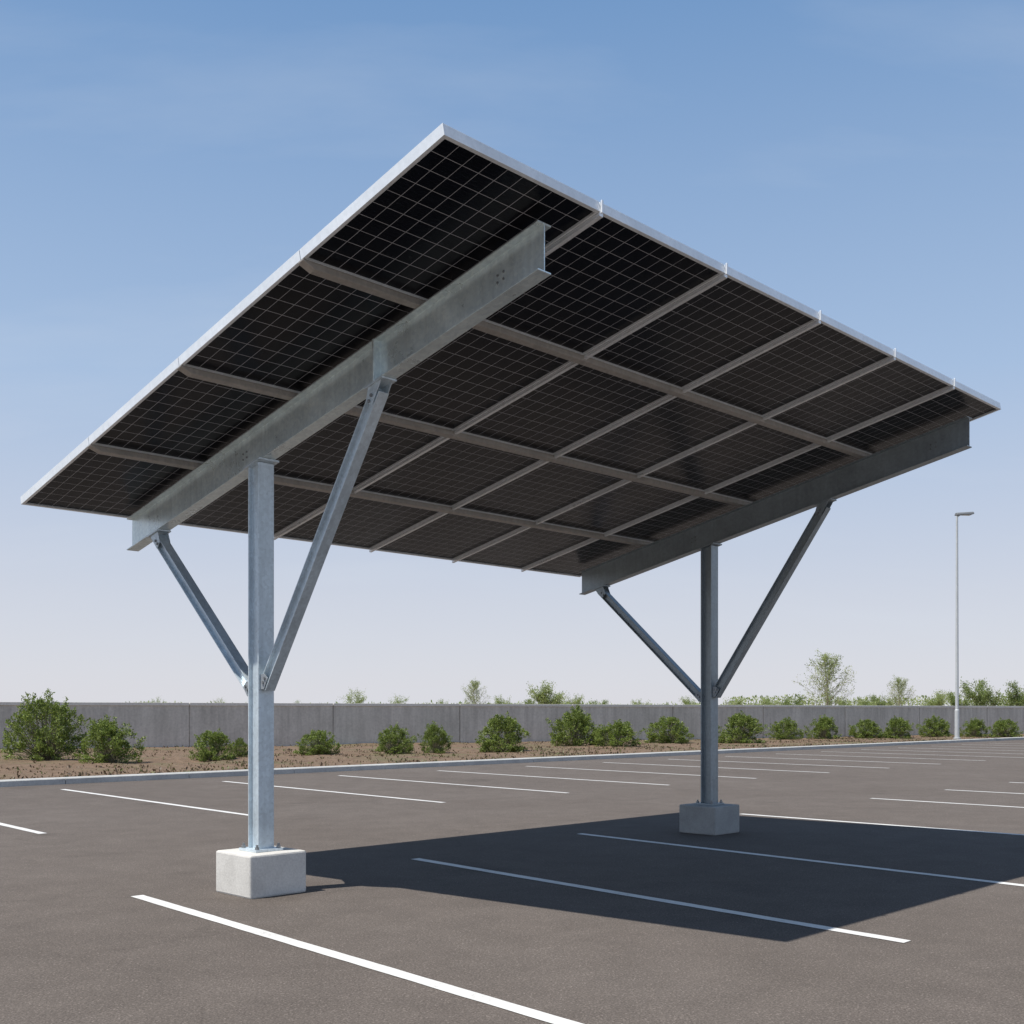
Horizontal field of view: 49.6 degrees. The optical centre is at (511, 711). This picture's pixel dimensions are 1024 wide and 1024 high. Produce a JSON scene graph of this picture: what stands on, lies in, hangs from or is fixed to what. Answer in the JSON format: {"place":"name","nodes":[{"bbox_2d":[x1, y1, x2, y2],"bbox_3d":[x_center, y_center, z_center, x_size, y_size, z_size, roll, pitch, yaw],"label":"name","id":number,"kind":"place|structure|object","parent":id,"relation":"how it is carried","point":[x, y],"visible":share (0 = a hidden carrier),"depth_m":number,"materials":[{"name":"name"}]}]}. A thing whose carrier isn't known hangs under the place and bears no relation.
{"place":"outdoors","nodes":[
{"label":"outdoors","id":0,"kind":"place"},
{"bbox_2d":[0,740,1023,1023],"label":"parking lot","id":1,"kind":"structure","parent":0,"point":[86,936],"depth_m":9.55,"materials":[{"name":"grey asphalt"}]},
{"bbox_2d":[0,823,43,833],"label":"parking line","id":2,"kind":"object","parent":1,"relation":"on","point":[21,828],"visible":1,"depth_m":15.16,"materials":[{"name":"paint"}]},
{"bbox_2d":[61,789,247,815],"bbox_3d":[-6.564,1.596,19.883,0.121,0.001,8.116,0,0,-42],"label":"parking line","id":3,"kind":"object","parent":1,"relation":"on","point":[158,802],"visible":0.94,"depth_m":19.52,"materials":[{"name":"paint"}]},
{"bbox_2d":[223,781,443,802],"bbox_3d":[-3.931,1.596,22.525,0.120,0.001,8.116,0,0,-42],"label":"parking line","id":4,"kind":"object","parent":1,"relation":"on","point":[347,793],"visible":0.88,"depth_m":21.68,"materials":[{"name":"paint"}]},
{"bbox_2d":[131,895,582,1023],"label":"parking line","id":5,"kind":"object","parent":1,"relation":"on","point":[516,1008],"visible":1,"depth_m":6.92,"materials":[{"name":"paint"}]},
{"bbox_2d":[338,775,566,792],"bbox_3d":[-1.623,1.596,24.842,0.121,0.001,8.116,0,0,-42],"label":"parking line","id":6,"kind":"object","parent":1,"relation":"on","point":[457,784],"visible":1,"depth_m":24.37,"materials":[{"name":"paint"}]},
{"bbox_2d":[20,123,1000,898],"bbox_3d":[0.312,-0.924,11.620,6.291,5.057,8.294,0,0,45],"label":"solar carport","id":7,"kind":"object","parent":1,"relation":"on","point":[446,343],"visible":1,"depth_m":10.07,"materials":[{"name":"glass"}]},
{"bbox_2d":[0,737,1023,786],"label":"kerb","id":8,"kind":"structure","parent":1,"relation":"on","point":[101,778],"depth_m":31.52,"materials":[{"name":"concrete"}]},
{"bbox_2d":[439,770,663,784],"bbox_3d":[0.707,1.596,27.179,0.121,0.001,8.116,0,0,-42],"label":"parking line","id":9,"kind":"object","parent":1,"relation":"on","point":[561,778],"visible":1,"depth_m":26.57,"materials":[{"name":"paint"}]},
{"bbox_2d":[530,766,742,777],"bbox_3d":[3.142,1.596,29.623,0.121,0.001,8.116,0,0,-42],"label":"parking line","id":10,"kind":"object","parent":1,"relation":"on","point":[629,771],"visible":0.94,"depth_m":29.69,"materials":[{"name":"paint"}]},
{"bbox_2d":[413,858,910,942],"bbox_3d":[0.846,1.596,9.873,0.121,0.001,5.792,0,0,-41],"label":"parking line","id":11,"kind":"object","parent":1,"relation":"on","point":[714,909],"visible":1,"depth_m":9.18,"materials":[{"name":"paint"}]},
{"bbox_2d":[604,762,827,772],"bbox_3d":[5.612,1.596,32.102,0.120,0.001,8.116,0,0,-42],"label":"parking line","id":12,"kind":"object","parent":1,"relation":"on","point":[735,768],"visible":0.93,"depth_m":31.27,"materials":[{"name":"paint"}]},
{"bbox_2d":[675,759,877,767],"bbox_3d":[8.013,1.596,34.511,0.121,0.001,8.116,0,0,-42],"label":"parking line","id":13,"kind":"object","parent":1,"relation":"on","point":[778,763],"visible":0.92,"depth_m":33.98,"materials":[{"name":"paint"}]},
{"bbox_2d":[580,833,1023,885],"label":"parking line","id":14,"kind":"object","parent":1,"relation":"on","point":[815,861],"visible":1,"depth_m":11.82,"materials":[{"name":"paint"}]},
{"bbox_2d":[730,756,926,763],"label":"parking line","id":15,"kind":"object","parent":1,"relation":"on","point":[840,760],"visible":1,"depth_m":36.43,"materials":[{"name":"paint"}]},
{"bbox_2d":[744,814,1023,834],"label":"parking line","id":16,"kind":"object","parent":1,"relation":"on","point":[887,824],"visible":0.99,"depth_m":15.71,"materials":[{"name":"paint"}]},
{"bbox_2d":[797,754,983,760],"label":"parking line","id":17,"kind":"object","parent":1,"relation":"on","point":[891,757],"visible":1,"depth_m":38.83,"materials":[{"name":"paint"}]},
{"bbox_2d":[871,798,1023,807],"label":"parking line","id":18,"kind":"object","parent":1,"relation":"on","point":[945,802],"visible":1,"depth_m":19.52,"materials":[{"name":"paint"}]},
{"bbox_2d":[958,790,1023,793],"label":"parking line","id":19,"kind":"object","parent":1,"relation":"on","point":[996,792],"visible":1,"depth_m":21.95,"materials":[{"name":"paint"}]},
{"bbox_2d":[0,734,1023,779],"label":"planting bed","id":20,"kind":"object","parent":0,"point":[178,759],"visible":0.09,"depth_m":36.98,"materials":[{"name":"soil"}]},
{"bbox_2d":[0,688,90,760],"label":"shrub","id":21,"kind":"object","parent":20,"relation":"on","point":[50,745],"visible":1,"depth_m":34.40,"materials":[{"name":"green plant"}]},
{"bbox_2d":[73,714,146,763],"bbox_3d":[-11.954,0.830,32.793,1.804,1.549,2.160,0,0,22],"label":"shrub","id":22,"kind":"object","parent":20,"relation":"on","point":[109,735],"visible":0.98,"depth_m":32.54,"materials":[{"name":"green plant"}]},
{"bbox_2d":[188,728,235,761],"bbox_3d":[-9.295,1.022,34.694,1.555,1.107,1.530,0,0,42],"label":"shrub","id":23,"kind":"object","parent":20,"relation":"on","point":[213,739],"visible":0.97,"depth_m":34.56,"materials":[{"name":"green plant"}]},
{"bbox_2d":[230,737,247,756],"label":"shrub","id":24,"kind":"object","parent":20,"relation":"on","point":[239,744],"visible":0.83,"depth_m":36.06,"materials":[{"name":"green plant"}]},
{"bbox_2d":[292,729,341,755],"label":"shrub","id":25,"kind":"object","parent":20,"relation":"on","point":[318,744],"visible":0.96,"depth_m":39.10,"materials":[{"name":"green plant"}]},
{"bbox_2d":[374,722,417,753],"bbox_3d":[-4.221,0.939,40.246,1.572,1.276,1.599,0,0,-15],"label":"shrub","id":26,"kind":"object","parent":20,"relation":"on","point":[400,739],"visible":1,"depth_m":40.05,"materials":[{"name":"green plant"}]},
{"bbox_2d":[417,721,452,753],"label":"shrub","id":27,"kind":"object","parent":20,"relation":"on","point":[432,737],"visible":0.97,"depth_m":40.09,"materials":[{"name":"green plant"}]},
{"bbox_2d":[475,711,530,752],"bbox_3d":[-0.330,0.763,42.051,2.167,1.661,2.203,0,0,-4],"label":"shrub","id":28,"kind":"object","parent":20,"relation":"on","point":[497,724],"visible":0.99,"depth_m":41.87,"materials":[{"name":"green plant"}]},
{"bbox_2d":[545,701,601,745],"bbox_3d":[2.773,0.552,49.150,2.606,2.096,2.561,0,0,-2],"label":"shrub","id":29,"kind":"object","parent":20,"relation":"on","point":[577,721],"visible":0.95,"depth_m":48.84,"materials":[{"name":"green plant"}]},
{"bbox_2d":[589,727,607,744],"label":"shrub","id":30,"kind":"object","parent":20,"relation":"on","point":[592,730],"visible":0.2,"depth_m":49.03,"materials":[{"name":"green plant"}]},
{"bbox_2d":[591,719,642,746],"bbox_3d":[4.518,0.939,47.873,2.282,1.311,2.732,0,0,5],"label":"shrub","id":31,"kind":"object","parent":20,"relation":"on","point":[619,734],"visible":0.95,"depth_m":47.53,"materials":[{"name":"green plant"}]},
{"bbox_2d":[643,716,694,743],"bbox_3d":[7.553,0.875,53.700,2.478,1.400,2.554,0,0,-36],"label":"shrub","id":32,"kind":"object","parent":20,"relation":"on","point":[677,735],"visible":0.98,"depth_m":53.37,"materials":[{"name":"green plant"}]},
{"bbox_2d":[718,710,767,743],"bbox_3d":[10.985,0.740,53.540,2.518,1.711,2.477,0,0,-44],"label":"shrub","id":33,"kind":"object","parent":20,"relation":"on","point":[740,733],"visible":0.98,"depth_m":53.36,"materials":[{"name":"green plant"}]},
{"bbox_2d":[764,717,803,739],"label":"shrub","id":34,"kind":"object","parent":20,"relation":"on","point":[788,730],"visible":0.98,"depth_m":58.79,"materials":[{"name":"green plant"}]},
{"bbox_2d":[804,714,841,738],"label":"shrub","id":35,"kind":"object","parent":20,"relation":"on","point":[823,728],"visible":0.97,"depth_m":60.88,"materials":[{"name":"green plant"}]},
{"bbox_2d":[848,719,886,738],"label":"shrub","id":36,"kind":"object","parent":20,"relation":"on","point":[869,729],"visible":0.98,"depth_m":62.92,"materials":[{"name":"green plant"}]},
{"bbox_2d":[880,715,913,738],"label":"shrub","id":37,"kind":"object","parent":20,"relation":"on","point":[895,723],"visible":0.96,"depth_m":62.92,"materials":[{"name":"green plant"}]},
{"bbox_2d":[915,715,952,736],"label":"shrub","id":38,"kind":"object","parent":20,"relation":"on","point":[936,726],"visible":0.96,"depth_m":65.36,"materials":[{"name":"green plant"}]},
{"bbox_2d":[953,512,973,738],"bbox_3d":[24.481,-4.686,60.051,1.110,12.372,0.370,0,0,-8],"label":"street lamp","id":39,"kind":"object","parent":20,"relation":"on","point":[957,515],"visible":0.98,"depth_m":59.94,"materials":[{"name":"metal"}]},
{"bbox_2d":[959,717,990,736],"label":"shrub","id":40,"kind":"object","parent":20,"relation":"on","point":[976,725],"visible":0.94,"depth_m":65.39,"materials":[{"name":"green plant"}]},
{"bbox_2d":[988,718,1023,737],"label":"shrub","id":41,"kind":"object","parent":20,"relation":"on","point":[999,729],"visible":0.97,"depth_m":65.30,"materials":[{"name":"green plant"}]},
{"bbox_2d":[0,0,1023,707],"label":"sky","id":42,"kind":"structure","parent":0,"point":[860,162],"materials":[{"name":"blue"}]},
{"label":"ground","id":43,"kind":"structure","parent":0,"visible":0},
{"bbox_2d":[336,688,366,702],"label":"tree","id":44,"kind":"object","parent":43,"relation":"on","point":[358,697],"visible":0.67,"depth_m":110.24,"materials":[{"name":"green plant"}]},
{"bbox_2d":[388,693,408,703],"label":"tree","id":45,"kind":"object","parent":43,"relation":"on","point":[397,701],"visible":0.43,"depth_m":114.78,"materials":[{"name":"green plant"}]},
{"bbox_2d":[460,679,490,706],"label":"tree","id":46,"kind":"object","parent":43,"relation":"on","point":[475,685],"visible":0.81,"depth_m":104.88,"materials":[{"name":"green plant"}]},
{"bbox_2d":[489,694,510,703],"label":"tree","id":47,"kind":"object","parent":43,"relation":"on","point":[499,701],"visible":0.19,"depth_m":110.27,"materials":[{"name":"green plant"}]},
{"bbox_2d":[0,702,1023,749],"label":"boundary wall","id":48,"kind":"structure","parent":43,"relation":"on","point":[169,724],"depth_m":53.09,"materials":[{"name":"concrete"}]},
{"bbox_2d":[517,699,535,703],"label":"tree","id":49,"kind":"object","parent":43,"relation":"on","point":[528,701],"visible":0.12,"depth_m":118.18,"materials":[{"name":"green plant"}]},
{"bbox_2d":[526,680,566,703],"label":"tree","id":50,"kind":"object","parent":43,"relation":"on","point":[542,698],"visible":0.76,"depth_m":99.51,"materials":[{"name":"green plant"}]},
{"bbox_2d":[125,692,1018,706],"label":"distant hedgerow","id":51,"kind":"object","parent":43,"relation":"on","point":[808,703],"visible":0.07,"depth_m":153.16,"materials":[{"name":"green plant"}]},
{"bbox_2d":[566,692,586,703],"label":"tree","id":52,"kind":"object","parent":43,"relation":"on","point":[574,701],"visible":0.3,"depth_m":107.58,"materials":[{"name":"green plant"}]},
{"bbox_2d":[591,698,609,703],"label":"tree","id":53,"kind":"object","parent":43,"relation":"on","point":[599,702],"visible":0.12,"depth_m":118.46,"materials":[{"name":"green plant"}]},
{"bbox_2d":[630,699,650,704],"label":"tree","id":54,"kind":"object","parent":43,"relation":"on","point":[638,703],"visible":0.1,"depth_m":120.39,"materials":[{"name":"green plant"}]},
{"bbox_2d":[678,695,698,704],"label":"tree","id":55,"kind":"object","parent":43,"relation":"on","point":[686,702],"visible":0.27,"depth_m":120.15,"materials":[{"name":"green plant"}]},
{"bbox_2d":[723,697,745,704],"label":"tree","id":56,"kind":"object","parent":43,"relation":"on","point":[737,703],"visible":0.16,"depth_m":121.37,"materials":[{"name":"green plant"}]},
{"bbox_2d":[750,695,781,704],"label":"tree","id":57,"kind":"object","parent":43,"relation":"on","point":[764,701],"visible":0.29,"depth_m":118.01,"materials":[{"name":"green plant"}]},
{"bbox_2d":[780,694,807,704],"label":"tree","id":58,"kind":"object","parent":43,"relation":"on","point":[787,701],"visible":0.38,"depth_m":118.25,"materials":[{"name":"green plant"}]},
{"bbox_2d":[793,650,856,707],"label":"tree","id":59,"kind":"object","parent":43,"relation":"on","point":[825,673],"visible":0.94,"depth_m":97.99,"materials":[{"name":"green plant"}]},
{"bbox_2d":[836,696,852,707],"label":"tree","id":60,"kind":"object","parent":43,"relation":"on","point":[842,702],"visible":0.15,"depth_m":116.21,"materials":[{"name":"green plant"}]},
{"bbox_2d":[849,695,880,704],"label":"tree","id":61,"kind":"object","parent":43,"relation":"on","point":[864,702],"visible":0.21,"depth_m":110.25,"materials":[{"name":"green plant"}]},
{"bbox_2d":[868,695,893,705],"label":"tree","id":62,"kind":"object","parent":43,"relation":"on","point":[874,698],"visible":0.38,"depth_m":113.08,"materials":[{"name":"green plant"}]},
{"bbox_2d":[880,676,918,705],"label":"tree","id":63,"kind":"object","parent":43,"relation":"on","point":[898,681],"visible":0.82,"depth_m":105.05,"materials":[{"name":"green plant"}]},
{"bbox_2d":[918,690,950,705],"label":"tree","id":64,"kind":"object","parent":43,"relation":"on","point":[940,699],"visible":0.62,"depth_m":107.40,"materials":[{"name":"green plant"}]},
{"bbox_2d":[946,689,974,705],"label":"tree","id":65,"kind":"object","parent":43,"relation":"on","point":[952,701],"visible":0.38,"depth_m":111.25,"materials":[{"name":"green plant"}]},
{"bbox_2d":[959,676,1010,705],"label":"tree","id":66,"kind":"object","parent":43,"relation":"on","point":[982,697],"visible":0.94,"depth_m":99.43,"materials":[{"name":"green plant"}]},
{"bbox_2d":[999,680,1023,705],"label":"tree","id":67,"kind":"object","parent":43,"relation":"on","point":[1015,697],"visible":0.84,"depth_m":103.58,"materials":[{"name":"green plant"}]}
]}

